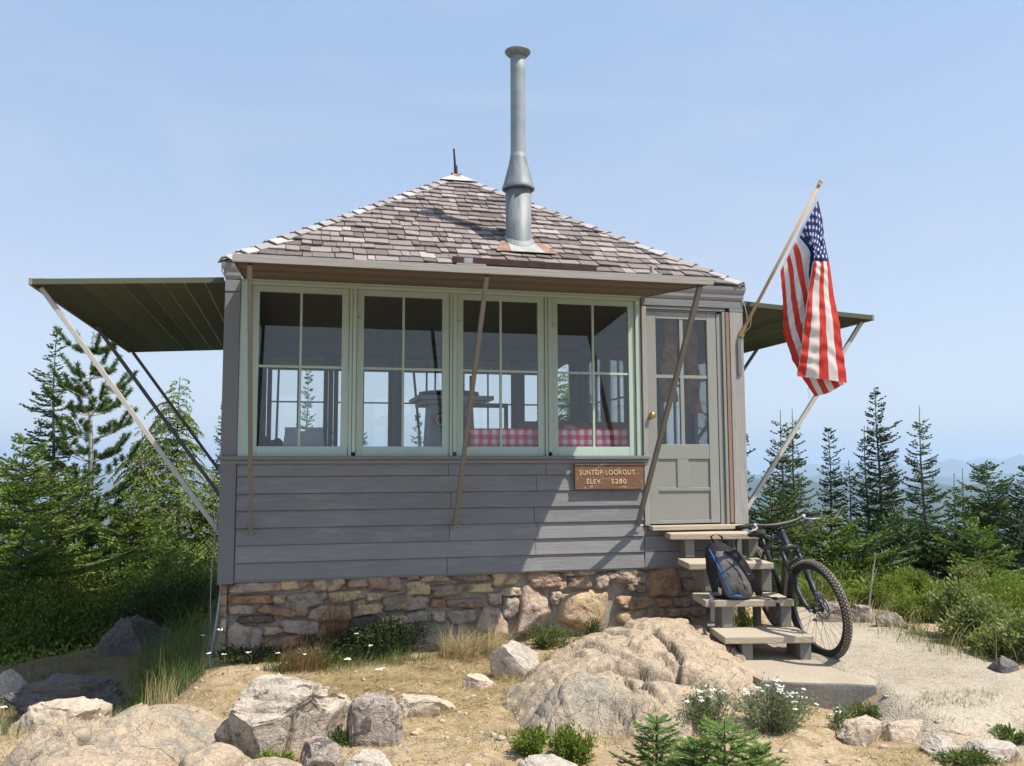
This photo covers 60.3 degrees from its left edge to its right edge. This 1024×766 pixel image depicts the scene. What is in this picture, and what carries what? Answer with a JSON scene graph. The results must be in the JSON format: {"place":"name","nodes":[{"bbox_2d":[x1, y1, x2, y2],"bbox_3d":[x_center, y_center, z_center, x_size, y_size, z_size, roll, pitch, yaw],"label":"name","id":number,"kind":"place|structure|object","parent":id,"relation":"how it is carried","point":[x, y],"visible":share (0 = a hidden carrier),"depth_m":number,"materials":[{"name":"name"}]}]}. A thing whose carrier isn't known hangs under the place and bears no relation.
{"place":"outdoors","nodes":[
{"label":"outdoors","id":0,"kind":"place"},
{"bbox_2d":[0,635,997,753],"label":"short grass","id":1,"kind":"structure","parent":0,"point":[182,680],"depth_m":6.12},
{"bbox_2d":[0,587,1023,765],"bbox_3d":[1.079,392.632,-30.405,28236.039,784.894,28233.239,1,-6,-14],"label":"ground","id":2,"kind":"structure","parent":0,"point":[810,741],"depth_m":5.12,"materials":[{"name":"soil"}]},
{"bbox_2d":[0,328,85,597],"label":"fir tree","id":3,"kind":"object","parent":2,"relation":"on","point":[54,449],"visible":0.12,"depth_m":13.35,"materials":[{"name":"green plant"}]},
{"bbox_2d":[0,562,91,664],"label":"bush","id":4,"kind":"object","parent":2,"relation":"on","point":[6,632],"visible":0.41,"depth_m":10.26,"materials":[{"name":"green plant"}]},
{"bbox_2d":[8,696,112,733],"bbox_3d":[-2.499,1.890,4.848,0.568,0.280,0.277,1,-6,-14],"label":"flat rock","id":5,"kind":"object","parent":2,"relation":"on","point":[84,708],"visible":0.48,"depth_m":4.81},
{"bbox_2d":[1,673,132,714],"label":"flat rock","id":6,"kind":"object","parent":2,"relation":"on","point":[23,698],"visible":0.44,"depth_m":6.38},
{"bbox_2d":[0,560,139,663],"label":"bush","id":7,"kind":"object","parent":2,"relation":"on","point":[48,629],"visible":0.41,"depth_m":10.35,"materials":[{"name":"green plant"}]},
{"bbox_2d":[2,324,142,591],"bbox_3d":[-6.324,2.020,12.777,2.227,5.774,1.849,-2,-6,17],"label":"pine tree","id":8,"kind":"object","parent":2,"relation":"on","point":[112,425],"visible":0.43,"depth_m":12.76,"materials":[{"name":"green plant"}]},
{"bbox_2d":[0,433,145,664],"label":"fir tree","id":9,"kind":"object","parent":2,"relation":"on","point":[13,488],"visible":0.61,"depth_m":10.81,"materials":[{"name":"green plant"}]},
{"bbox_2d":[25,460,137,602],"bbox_3d":[-6.025,2.963,12.551,2.985,3.717,2.761,1,-6,-14],"label":"fir tree","id":10,"kind":"object","parent":2,"relation":"on","point":[83,507],"visible":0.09,"depth_m":12.50,"materials":[{"name":"green plant"}]},
{"bbox_2d":[0,515,168,650],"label":"bush","id":11,"kind":"object","parent":2,"relation":"on","point":[92,574],"visible":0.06,"depth_m":11.17,"materials":[{"name":"green plant"}]},
{"bbox_2d":[31,566,167,654],"bbox_3d":[-4.996,2.834,10.781,1.657,1.326,1.746,-2,-6,14],"label":"bush","id":12,"kind":"object","parent":2,"relation":"on","point":[100,633],"visible":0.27,"depth_m":10.49,"materials":[{"name":"green plant"}]},
{"bbox_2d":[42,488,198,642],"bbox_3d":[-5.113,2.846,11.898,2.376,2.848,2.715,-2,-6,14],"label":"fir tree","id":13,"kind":"object","parent":2,"relation":"on","point":[134,530],"visible":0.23,"depth_m":12.06,"materials":[{"name":"green plant"}]},
{"bbox_2d":[94,614,177,657],"bbox_3d":[-3.944,2.844,9.275,0.960,0.822,0.679,1,-6,-14],"label":"boulder","id":14,"kind":"object","parent":2,"relation":"on","point":[110,646],"visible":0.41,"depth_m":9.04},
{"bbox_2d":[90,427,187,592],"bbox_3d":[-5.457,2.798,12.735,2.325,4.326,1.902,1,-6,-14],"label":"hemlock tree","id":15,"kind":"object","parent":2,"relation":"on","point":[150,480],"visible":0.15,"depth_m":12.70,"materials":[{"name":"green plant"}]},
{"bbox_2d":[75,572,215,639],"bbox_3d":[-4.260,2.752,10.596,1.748,0.963,1.333,3,-6,-32],"label":"bush","id":16,"kind":"object","parent":2,"relation":"on","point":[138,601],"visible":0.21,"depth_m":10.41,"materials":[{"name":"green plant"}]},
{"bbox_2d":[47,568,247,711],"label":"tall grass","id":17,"kind":"structure","parent":2,"relation":"on","point":[159,664],"depth_m":6.74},
{"bbox_2d":[1,703,302,765],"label":"bedrock slab","id":18,"kind":"structure","parent":2,"relation":"on","point":[140,734],"depth_m":4.35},
{"bbox_2d":[102,509,219,615],"bbox_3d":[-4.337,2.619,11.440,1.762,1.959,1.870,5,-7,-44],"label":"bush","id":19,"kind":"object","parent":2,"relation":"on","point":[176,555],"visible":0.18,"depth_m":11.29,"materials":[{"name":"green plant"}]},
{"bbox_2d":[104,377,219,585],"bbox_3d":[-5.351,2.575,13.448,2.716,5.369,2.925,1,-6,-14],"label":"hemlock tree","id":20,"kind":"object","parent":2,"relation":"on","point":[161,429],"visible":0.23,"depth_m":13.29,"materials":[{"name":"green plant"}]},
{"bbox_2d":[114,561,219,633],"bbox_3d":[-3.768,2.602,10.508,1.818,0.957,1.426,1,-6,-14],"label":"bush","id":21,"kind":"object","parent":2,"relation":"on","point":[189,598],"visible":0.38,"depth_m":10.37,"materials":[{"name":"green plant"}]},
{"bbox_2d":[172,477,219,586],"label":"fir tree","id":22,"kind":"object","parent":2,"relation":"on","point":[197,526],"visible":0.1,"depth_m":13.19,"materials":[{"name":"green plant"}]},
{"bbox_2d":[207,642,295,665],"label":"weed clump","id":23,"kind":"object","parent":2,"relation":"on","point":[241,656],"visible":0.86,"depth_m":6.31,"materials":[{"name":"green plant"}]},
{"bbox_2d":[216,673,346,758],"bbox_3d":[-1.226,1.889,4.718,0.687,0.657,0.597,1,-6,-14],"label":"boulder","id":24,"kind":"object","parent":2,"relation":"on","point":[278,711],"visible":0.84,"depth_m":4.55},
{"bbox_2d":[276,637,345,674],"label":"red grass tuft","id":25,"kind":"object","parent":2,"relation":"on","point":[295,662],"visible":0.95,"depth_m":6.12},
{"bbox_2d":[299,736,343,765],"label":"rock","id":26,"kind":"object","parent":2,"relation":"on","point":[321,751],"visible":0.98,"depth_m":4.29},
{"bbox_2d":[292,626,372,662],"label":"weed clump","id":27,"kind":"object","parent":2,"relation":"on","point":[349,643],"visible":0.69,"depth_m":6.40,"materials":[{"name":"green plant"}]},
{"bbox_2d":[310,580,362,656],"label":"red grass tuft","id":28,"kind":"object","parent":2,"relation":"on","point":[330,622],"visible":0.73,"depth_m":6.47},
{"bbox_2d":[345,749,391,765],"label":"flat rock","id":29,"kind":"object","parent":2,"relation":"on","point":[369,757],"visible":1,"depth_m":4.29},
{"bbox_2d":[346,692,402,747],"bbox_3d":[-0.734,1.874,4.713,0.303,0.427,0.238,1,-6,-14],"label":"boulder","id":30,"kind":"object","parent":2,"relation":"on","point":[374,719],"visible":0.66,"depth_m":4.63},
{"bbox_2d":[338,609,434,660],"bbox_3d":[-0.910,1.854,6.517,0.749,0.352,0.466,1,-6,-14],"label":"weed clump","id":31,"kind":"object","parent":2,"relation":"on","point":[385,637],"visible":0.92,"depth_m":6.45,"materials":[{"name":"green plant"}]},
{"bbox_2d":[398,693,456,717],"bbox_3d":[-0.507,2.000,5.341,0.364,0.209,0.219,-1,-5,6],"label":"flat rock","id":32,"kind":"object","parent":2,"relation":"on","point":[426,705],"visible":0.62,"depth_m":5.27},
{"bbox_2d":[28,46,873,654],"bbox_3d":[-0.591,0.096,9.308,7.139,6.040,6.925,1,-6,-14],"label":"lookout cabin","id":33,"kind":"object","parent":2,"relation":"on","point":[454,278],"visible":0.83,"depth_m":7.21,"materials":[{"name":"paint"}]},
{"bbox_2d":[266,353,328,445],"bbox_3d":[-2.650,0.294,10.906,0.732,1.312,0.034,1,-6,-14],"label":"window","id":34,"kind":"structure","parent":33,"relation":"in","point":[270,355],"depth_m":10.93,"materials":[{"name":"paint"}]},
{"bbox_2d":[252,285,349,455],"bbox_3d":[-1.638,-0.092,6.823,0.735,1.312,0.034,1,-6,-14],"label":"window","id":35,"kind":"structure","parent":33,"relation":"in","point":[341,450],"depth_m":6.81,"materials":[{"name":"paint"}]},
{"bbox_2d":[333,355,392,446],"bbox_3d":[-1.871,0.309,11.095,0.732,1.312,0.034,1,-6,-14],"label":"window","id":36,"kind":"structure","parent":33,"relation":"in","point":[336,357],"depth_m":11.12,"materials":[{"name":"paint"}]},
{"bbox_2d":[355,290,448,455],"bbox_3d":[-0.878,-0.078,7.003,0.763,1.312,0.044,1,-6,-14],"label":"window","id":37,"kind":"structure","parent":33,"relation":"in","point":[360,450],"depth_m":6.99,"materials":[{"name":"paint"}]},
{"bbox_2d":[261,352,579,446],"bbox_3d":[-1.087,0.307,11.266,4.070,1.342,0.112,1,-6,-14],"label":"window frame","id":38,"kind":"structure","parent":33,"relation":"in","point":[331,356],"depth_m":11.11,"materials":[{"name":"paint"}]},
{"bbox_2d":[237,276,642,455],"bbox_3d":[-0.491,-0.109,7.085,3.253,1.387,0.094,1,-6,-14],"label":"window frame","id":39,"kind":"structure","parent":33,"relation":"in","point":[242,434],"depth_m":7.05,"materials":[{"name":"paint"}]},
{"bbox_2d":[409,367,493,455],"bbox_3d":[-0.638,0.604,9.098,0.770,1.530,0.720,1,-6,-14],"label":"fire finder stand","id":40,"kind":"object","parent":33,"relation":"on","point":[430,401],"visible":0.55,"depth_m":8.87,"materials":[{"name":"grey paint"}]},
{"bbox_2d":[463,358,515,427],"bbox_3d":[-0.313,0.339,11.474,0.732,1.312,0.034,1,-6,-14],"label":"window","id":41,"kind":"structure","parent":33,"relation":"in","point":[513,405],"depth_m":11.53,"materials":[{"name":"paint"}]},
{"bbox_2d":[456,294,544,455],"bbox_3d":[-0.106,-0.063,7.190,0.763,1.312,0.044,1,-6,-14],"label":"window","id":42,"kind":"structure","parent":33,"relation":"in","point":[539,450],"depth_m":7.19,"materials":[{"name":"paint"}]},
{"bbox_2d":[521,360,573,421],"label":"window","id":43,"kind":"structure","parent":33,"relation":"in","point":[571,363],"depth_m":11.71,"materials":[{"name":"paint"}]},
{"bbox_2d":[585,355,600,421],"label":"window","id":44,"kind":"structure","parent":33,"relation":"in","point":[596,359],"depth_m":11.48,"materials":[{"name":"glass"}]},
{"bbox_2d":[551,298,635,455],"bbox_3d":[0.667,-0.048,7.378,0.763,1.312,0.044,1,-6,-14],"label":"window","id":45,"kind":"structure","parent":33,"relation":"in","point":[631,450],"depth_m":7.37,"materials":[{"name":"paint"}]},
{"bbox_2d":[574,464,643,488],"bbox_3d":[0.802,0.769,7.271,0.600,0.206,0.030,1,-6,-14],"label":"sign","id":46,"kind":"object","parent":33,"relation":"attached to","point":[608,476],"visible":1,"depth_m":7.26,"materials":[{"name":"paint"}]},
{"bbox_2d":[606,347,623,421],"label":"window","id":47,"kind":"structure","parent":33,"relation":"in","point":[614,358],"depth_m":10.64,"materials":[{"name":"glass"}]},
{"bbox_2d":[580,331,692,443],"bbox_3d":[1.440,0.155,9.737,0.112,1.342,4.070,1,-6,-14],"label":"window frame","id":48,"kind":"structure","parent":33,"relation":"in","point":[603,387],"depth_m":10.16,"materials":[{"name":"paint"}]},
{"bbox_2d":[658,319,678,401],"bbox_3d":[1.436,-0.297,8.089,0.211,0.940,0.120,1,-6,-14],"label":"hanging cloth","id":49,"kind":"object","parent":33,"relation":"hanging from","point":[668,356],"visible":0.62,"depth_m":8.04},
{"bbox_2d":[657,327,679,443],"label":"window","id":50,"kind":"structure","parent":33,"relation":"in","point":[673,424],"depth_m":9.03,"materials":[{"name":"glass"}]},
{"bbox_2d":[646,311,719,523],"bbox_3d":[1.460,0.286,7.507,0.649,1.800,0.102,1,-6,-14],"label":"door","id":51,"kind":"structure","parent":33,"relation":"in","point":[684,488],"depth_m":7.50,"materials":[{"name":"paint"}]},
{"bbox_2d":[683,320,701,412],"bbox_3d":[1.664,-0.243,8.139,0.165,1.040,0.120,1,-6,-14],"label":"hanging cloth","id":52,"kind":"object","parent":33,"relation":"hanging from","point":[692,391],"visible":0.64,"depth_m":8.09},
{"bbox_2d":[692,313,717,443],"bbox_3d":[1.840,0.023,8.190,0.034,1.312,0.732,1,-6,-14],"label":"window","id":53,"kind":"structure","parent":33,"relation":"in","point":[699,420],"depth_m":8.37,"materials":[{"name":"glass"}]},
{"bbox_2d":[738,179,846,396],"bbox_3d":[2.468,-0.828,7.679,0.984,1.934,0.263,1,-5,-9],"label":"flag","id":54,"kind":"object","parent":33,"relation":"attached to","point":[811,330],"visible":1,"depth_m":7.68,"materials":[{"name":"multicoloured fabric"}]},
{"bbox_3d":[-1.542,0.854,7.126,1.050,0.670,0.480,1,-6,-14],"label":"wooden counter","id":55,"kind":"object","parent":33,"relation":"on","visible":0},
{"bbox_2d":[283,427,323,445],"bbox_3d":[-1.683,0.439,7.125,0.319,0.153,0.249,1,-6,-14],"label":"storage box","id":56,"kind":"object","parent":55,"relation":"on","point":[311,436],"visible":0.78,"depth_m":7.01,"materials":[{"name":"blue plastic"}]},
{"bbox_2d":[421,621,508,661],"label":"straw tuft","id":57,"kind":"object","parent":2,"relation":"on","point":[467,649],"visible":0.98,"depth_m":6.46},
{"bbox_2d":[0,575,1019,673],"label":"ground cover","id":58,"kind":"object","parent":2,"relation":"on","point":[65,649],"visible":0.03,"depth_m":9.24,"materials":[{"name":"green plant"}]},
{"bbox_2d":[0,635,1021,765],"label":"pebbles","id":59,"kind":"object","parent":2,"relation":"on","point":[500,737],"visible":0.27,"depth_m":5.02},
{"bbox_2d":[0,648,1023,765],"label":"dry straw","id":60,"kind":"object","parent":2,"relation":"on","point":[416,674],"visible":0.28,"depth_m":5.69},
{"bbox_2d":[489,639,539,681],"bbox_3d":[0.017,2.000,6.054,0.351,0.481,0.207,1,-6,-14],"label":"boulder","id":61,"kind":"object","parent":2,"relation":"on","point":[514,657],"visible":0.58,"depth_m":5.99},
{"bbox_2d":[508,723,550,756],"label":"green plant","id":62,"kind":"object","parent":2,"relation":"on","point":[523,741],"visible":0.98,"depth_m":4.50,"materials":[{"name":"green plant"}]},
{"bbox_2d":[518,621,583,649],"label":"weed clump","id":63,"kind":"object","parent":2,"relation":"on","point":[540,639],"visible":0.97,"depth_m":6.84,"materials":[{"name":"green plant"}]},
{"bbox_2d":[543,719,598,765],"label":"green plant","id":64,"kind":"object","parent":2,"relation":"on","point":[567,745],"visible":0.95,"depth_m":4.42,"materials":[{"name":"green plant"}]},
{"bbox_2d":[500,617,769,743],"bbox_3d":[0.872,1.872,5.777,2.058,0.471,2.086,1,-6,-14],"label":"rock outcrop","id":65,"kind":"object","parent":2,"relation":"on","point":[615,680],"visible":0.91,"depth_m":5.41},
{"bbox_2d":[608,712,687,765],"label":"fir seedling","id":66,"kind":"object","parent":2,"relation":"on","point":[658,748],"visible":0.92,"depth_m":4.18,"materials":[{"name":"green plant"}]},
{"bbox_2d":[652,735,722,765],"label":"fir seedling","id":67,"kind":"object","parent":2,"relation":"on","point":[689,748],"visible":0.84,"depth_m":4.04,"materials":[{"name":"green plant"}]},
{"bbox_2d":[676,674,748,734],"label":"yarrow clump","id":68,"kind":"object","parent":2,"relation":"on","point":[703,704],"visible":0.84,"depth_m":4.87,"materials":[{"name":"green plant"}]},
{"bbox_2d":[657,714,776,765],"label":"fir seedling","id":69,"kind":"object","parent":2,"relation":"on","point":[721,754],"visible":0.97,"depth_m":3.99,"materials":[{"name":"green plant"}]},
{"bbox_2d":[664,531,813,659],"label":"wooden steps","id":70,"kind":"structure","parent":2,"relation":"on","point":[796,640],"depth_m":6.39,"materials":[{"name":"brown wood"}]},
{"bbox_2d":[705,534,779,625],"bbox_3d":[1.645,1.425,6.456,0.536,0.639,0.277,0,-5,-5],"label":"backpack","id":71,"kind":"object","parent":70,"relation":"on","point":[729,573],"visible":1,"depth_m":6.37,"materials":[{"name":"black fabric"}]},
{"bbox_2d":[730,674,821,735],"bbox_3d":[1.451,1.801,4.953,0.593,0.314,0.407,1,-6,-14],"label":"yarrow clump","id":72,"kind":"object","parent":2,"relation":"on","point":[778,710],"visible":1,"depth_m":4.89,"materials":[{"name":"green plant"}]},
{"bbox_2d":[747,477,818,572],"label":"fir tree","id":73,"kind":"object","parent":2,"relation":"on","point":[761,513],"visible":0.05,"depth_m":12.36,"materials":[{"name":"green plant"}]},
{"bbox_2d":[756,410,818,566],"bbox_3d":[4.800,3.993,15.310,1.915,7.059,2.129,1,-6,-14],"label":"fir tree","id":74,"kind":"object","parent":2,"relation":"on","point":[785,460],"visible":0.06,"depth_m":15.40,"materials":[{"name":"green plant"}]},
{"bbox_2d":[772,409,823,561],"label":"fir tree","id":75,"kind":"object","parent":2,"relation":"on","point":[800,486],"visible":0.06,"depth_m":15.85,"materials":[{"name":"green plant"}]},
{"bbox_2d":[741,644,877,709],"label":"landing slab","id":76,"kind":"structure","parent":2,"relation":"on","point":[829,687],"depth_m":5.52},
{"bbox_2d":[809,427,849,568],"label":"fir tree","id":77,"kind":"object","parent":2,"relation":"on","point":[833,495],"visible":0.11,"depth_m":16.83,"materials":[{"name":"green plant"}]},
{"bbox_2d":[773,504,899,589],"bbox_3d":[3.934,2.299,10.716,2.162,1.653,2.407,1,-6,-14],"label":"fir tree","id":78,"kind":"object","parent":2,"relation":"on","point":[827,550],"visible":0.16,"depth_m":10.66,"materials":[{"name":"green plant"}]},
{"bbox_2d":[771,554,937,588],"bbox_3d":[3.632,2.302,10.209,2.428,0.660,2.093,1,-6,-14],"label":"bush","id":79,"kind":"object","parent":2,"relation":"on","point":[835,562],"visible":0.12,"depth_m":10.22,"materials":[{"name":"green plant"}]},
{"bbox_2d":[837,715,883,745],"bbox_3d":[1.905,1.951,4.828,0.258,0.227,0.189,-1,-5,9],"label":"flat rock","id":80,"kind":"object","parent":2,"relation":"on","point":[866,730],"visible":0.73,"depth_m":4.78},
{"bbox_2d":[849,426,885,553],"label":"fir tree","id":81,"kind":"object","parent":2,"relation":"on","point":[864,472],"visible":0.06,"depth_m":16.95,"materials":[{"name":"green plant"}]},
{"bbox_2d":[827,521,922,580],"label":"fir tree","id":82,"kind":"object","parent":2,"relation":"on","point":[870,547],"visible":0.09,"depth_m":10.67,"materials":[{"name":"green plant"}]},
{"bbox_2d":[856,387,912,559],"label":"fir tree","id":83,"kind":"object","parent":2,"relation":"on","point":[881,439],"visible":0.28,"depth_m":16.30,"materials":[{"name":"green plant"}]},
{"bbox_2d":[859,574,915,607],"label":"weed plant","id":84,"kind":"object","parent":2,"relation":"on","point":[888,590],"visible":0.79,"depth_m":8.32,"materials":[{"name":"green plant"}]},
{"bbox_2d":[845,505,953,588],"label":"fir tree","id":85,"kind":"object","parent":2,"relation":"on","point":[907,536],"visible":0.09,"depth_m":11.39,"materials":[{"name":"green plant"}]},
{"bbox_2d":[880,719,922,741],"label":"flat rock","id":86,"kind":"object","parent":2,"relation":"on","point":[901,730],"visible":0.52,"depth_m":4.88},
{"bbox_2d":[796,593,1008,662],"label":"bank grass","id":87,"kind":"structure","parent":2,"relation":"on","point":[920,635],"depth_m":6.60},
{"bbox_2d":[882,587,937,622],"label":"weed plant","id":88,"kind":"object","parent":2,"relation":"on","point":[907,598],"visible":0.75,"depth_m":7.57,"materials":[{"name":"green plant"}]},
{"bbox_2d":[885,564,937,596],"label":"weed plant","id":89,"kind":"object","parent":2,"relation":"on","point":[913,578],"visible":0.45,"depth_m":8.72,"materials":[{"name":"green plant"}]},
{"bbox_2d":[894,406,953,573],"bbox_3d":[7.079,3.974,15.099,2.292,7.191,1.886,1,-6,-14],"label":"fir tree","id":90,"kind":"object","parent":2,"relation":"on","point":[923,495],"visible":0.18,"depth_m":15.34,"materials":[{"name":"green plant"}]},
{"bbox_2d":[920,734,958,756],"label":"rock","id":91,"kind":"object","parent":2,"relation":"on","point":[933,742],"visible":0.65,"depth_m":4.62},
{"bbox_2d":[878,517,1006,586],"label":"fir tree","id":92,"kind":"object","parent":2,"relation":"on","point":[955,537],"visible":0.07,"depth_m":11.17,"materials":[{"name":"green plant"}]},
{"bbox_2d":[925,572,992,638],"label":"weed plant","id":93,"kind":"object","parent":2,"relation":"on","point":[943,599],"visible":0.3,"depth_m":6.85,"materials":[{"name":"green plant"}]},
{"bbox_2d":[910,511,1023,586],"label":"fir tree","id":94,"kind":"object","parent":2,"relation":"on","point":[984,542],"visible":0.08,"depth_m":10.71,"materials":[{"name":"green plant"}]},
{"bbox_2d":[926,746,1007,765],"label":"green plant","id":95,"kind":"object","parent":2,"relation":"on","point":[961,756],"visible":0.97,"depth_m":4.46,"materials":[{"name":"green plant"}]},
{"bbox_2d":[936,590,1018,645],"bbox_3d":[3.490,1.759,6.565,0.656,0.446,0.441,1,-6,-14],"label":"weed plant","id":96,"kind":"object","parent":2,"relation":"on","point":[977,610],"visible":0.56,"depth_m":6.56,"materials":[{"name":"green plant"}]},
{"bbox_2d":[943,460,1023,569],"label":"hemlock tree","id":97,"kind":"object","parent":2,"relation":"on","point":[1001,505],"visible":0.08,"depth_m":16.36,"materials":[{"name":"green plant"}]},
{"bbox_2d":[963,739,1019,762],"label":"flat rock","id":98,"kind":"object","parent":2,"relation":"on","point":[1002,748],"visible":0.69,"depth_m":4.52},
{"bbox_2d":[960,622,1023,657],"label":"weed plant","id":99,"kind":"object","parent":2,"relation":"on","point":[979,637],"visible":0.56,"depth_m":6.20,"materials":[{"name":"green plant"}]},
{"bbox_2d":[980,507,1023,580],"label":"fir tree","id":100,"kind":"object","parent":2,"relation":"on","point":[1014,546],"visible":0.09,"depth_m":11.76,"materials":[{"name":"green plant"}]},
{"bbox_2d":[984,465,1023,569],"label":"fir tree","id":101,"kind":"object","parent":2,"relation":"on","point":[1017,505],"visible":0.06,"depth_m":14.03,"materials":[{"name":"green plant"}]},
{"bbox_2d":[992,607,1023,662],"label":"weed plant","id":102,"kind":"object","parent":2,"relation":"on","point":[1012,633],"visible":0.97,"depth_m":6.03,"materials":[{"name":"green plant"}]},
{"bbox_2d":[0,478,1023,581],"bbox_3d":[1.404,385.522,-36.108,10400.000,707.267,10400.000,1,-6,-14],"label":"hills","id":103,"kind":"structure","parent":0,"point":[753,484],"depth_m":3218.22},
{"bbox_2d":[0,472,1023,510],"bbox_3d":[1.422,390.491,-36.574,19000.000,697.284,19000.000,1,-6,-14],"label":"hills","id":104,"kind":"structure","parent":0,"point":[108,486],"depth_m":6862.80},
{"bbox_2d":[0,0,1023,475],"label":"sky","id":105,"kind":"structure","parent":0,"point":[139,138],"materials":[{"name":"blue"}]},
{"bbox_2d":[1,454,1023,480],"bbox_3d":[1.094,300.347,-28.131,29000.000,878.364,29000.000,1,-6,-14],"label":"hills","id":106,"kind":"structure","parent":0,"point":[949,467],"depth_m":10984.34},
{"bbox_2d":[517,421,666,455],"bbox_3d":[0.735,0.858,8.661,1.500,0.932,0.450,1,-6,-14],"label":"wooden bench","id":107,"kind":"object","parent":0,"point":[578,425],"visible":0.09,"depth_m":8.47,"materials":[{"name":"brown wood"}]},
{"bbox_2d":[771,607,1023,759],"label":"gravel path","id":108,"kind":"structure","parent":0,"point":[900,690],"depth_m":5.49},
{"bbox_2d":[735,510,852,658],"bbox_3d":[1.972,1.468,6.725,0.665,1.006,1.810,-1,-5,3],"label":"mountain bike","id":109,"kind":"object","parent":108,"relation":"on","point":[787,585],"visible":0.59,"depth_m":6.27,"materials":[{"name":"metal"}]},
{"bbox_3d":[0.264,0.827,7.680,1.380,0.814,0.630,1,-6,-14],"label":"table","id":110,"kind":"object","parent":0,"visible":0},
{"bbox_2d":[463,428,628,446],"bbox_3d":[0.266,0.508,7.696,1.410,0.195,0.686,1,-6,-14],"label":"tablecloth","id":111,"kind":"object","parent":110,"relation":"on","point":[483,437],"visible":0.67,"depth_m":7.41,"materials":[{"name":"fabric"}]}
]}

